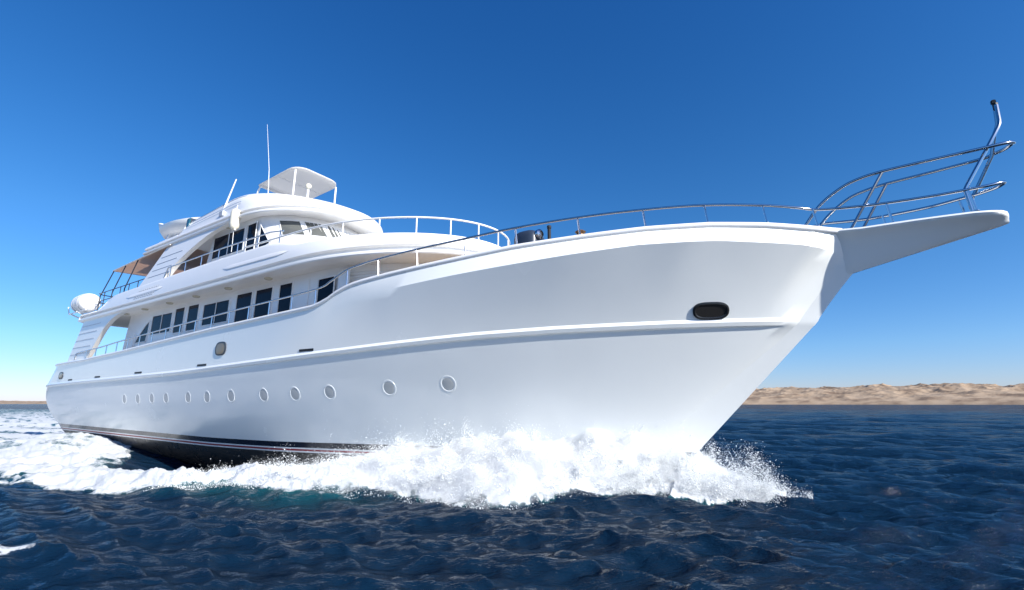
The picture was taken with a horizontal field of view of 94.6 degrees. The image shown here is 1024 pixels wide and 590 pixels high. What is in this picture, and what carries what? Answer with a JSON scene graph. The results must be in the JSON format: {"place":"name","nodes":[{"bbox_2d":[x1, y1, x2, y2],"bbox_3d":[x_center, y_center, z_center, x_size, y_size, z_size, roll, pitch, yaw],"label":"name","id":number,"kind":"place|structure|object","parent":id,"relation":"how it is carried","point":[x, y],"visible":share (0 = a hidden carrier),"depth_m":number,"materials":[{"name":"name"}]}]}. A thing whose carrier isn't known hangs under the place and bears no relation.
{"place":"outdoors","nodes":[
{"label":"outdoors","id":0,"kind":"place"},
{"bbox_2d":[0,400,46,403],"bbox_3d":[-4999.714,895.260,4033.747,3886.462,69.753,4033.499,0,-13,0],"label":"hills","id":1,"kind":"structure","parent":0,"point":[23,402],"depth_m":3925.72,"materials":[{"name":"beige sand"}]},
{"bbox_2d":[0,404,1023,589],"bbox_3d":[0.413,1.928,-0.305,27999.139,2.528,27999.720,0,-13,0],"label":"water","id":2,"kind":"structure","parent":0,"point":[918,497],"depth_m":8.77,"materials":[{"name":"blue liquid"}]},
{"bbox_2d":[0,413,386,493],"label":"wake foam","id":3,"kind":"object","parent":2,"relation":"on","point":[49,464],"visible":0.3,"depth_m":14.54,"materials":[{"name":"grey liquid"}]},
{"bbox_2d":[0,436,786,553],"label":"bow wave","id":4,"kind":"object","parent":2,"relation":"on","point":[521,495],"visible":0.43,"depth_m":11.74,"materials":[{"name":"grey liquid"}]},
{"bbox_2d":[149,404,812,509],"bbox_3d":[0.679,4.556,14.868,14.720,3.002,15.201,-8,-15,32],"label":"bow spray","id":5,"kind":"object","parent":2,"relation":"on","point":[721,486],"visible":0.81,"depth_m":11.60,"materials":[{"name":"white liquid"}]},
{"bbox_2d":[46,99,1015,469],"bbox_3d":[-10.062,0.094,23.054,49.431,17.152,8.120,-8,-15,32],"label":"yacht","id":6,"kind":"object","parent":2,"relation":"on","point":[296,317],"visible":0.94,"depth_m":13.75,"materials":[{"name":"white paint"}]},
{"bbox_2d":[70,293,100,313],"bbox_3d":[-26.875,0.546,29.810,2.000,1.220,1.220,-8,-15,32],"label":"life raft","id":7,"kind":"object","parent":6,"relation":"on","point":[88,302],"visible":0.91,"depth_m":29.28,"materials":[{"name":"grey plastic"}]},
{"bbox_2d":[159,217,199,239],"bbox_3d":[-18.501,-3.554,26.642,4.190,1.470,1.280,-8,-15,32],"label":"dinghy","id":8,"kind":"object","parent":6,"relation":"on","point":[170,229],"visible":0.48,"depth_m":26.42,"materials":[{"name":"beige plastic"}]},
{"bbox_2d":[229,205,240,251],"bbox_3d":[-12.463,-3.004,21.182,0.420,2.253,0.414,-8,-15,32],"label":"fender","id":9,"kind":"object","parent":6,"relation":"hanging from","point":[234,222],"visible":0.99,"depth_m":21.11,"materials":[{"name":"beige plastic"}]},
{"bbox_2d":[514,229,543,243],"bbox_3d":[0.613,-1.020,14.974,1.017,2.000,0.860,-8,-15,32],"label":"winch cover","id":10,"kind":"object","parent":6,"relation":"on","point":[529,236],"visible":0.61,"depth_m":14.76,"materials":[{"name":"blue"}]},
{"bbox_2d":[547,225,550,238],"bbox_3d":[1.167,-1.159,14.636,0.280,2.120,0.280,-8,-15,32],"label":"deck post","id":11,"kind":"object","parent":6,"relation":"on","point":[549,231],"visible":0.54,"depth_m":14.79,"materials":[{"name":"black metal"}]},
{"bbox_2d":[0,0,1023,400],"label":"sky","id":12,"kind":"structure","parent":0,"point":[120,119],"materials":[{"name":"blue"}]},
{"bbox_2d":[575,229,585,234],"bbox_3d":[2.111,-1.092,14.237,0.790,1.810,0.340,-8,-15,32],"label":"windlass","id":13,"kind":"object","parent":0,"point":[581,232],"visible":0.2,"depth_m":14.34,"materials":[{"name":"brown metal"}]},
{"bbox_2d":[742,383,1023,404],"bbox_3d":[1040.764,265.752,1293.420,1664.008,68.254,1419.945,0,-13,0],"label":"hills","id":14,"kind":"structure","parent":0,"point":[946,394],"depth_m":1268.81,"materials":[{"name":"beige sand"}]}
]}

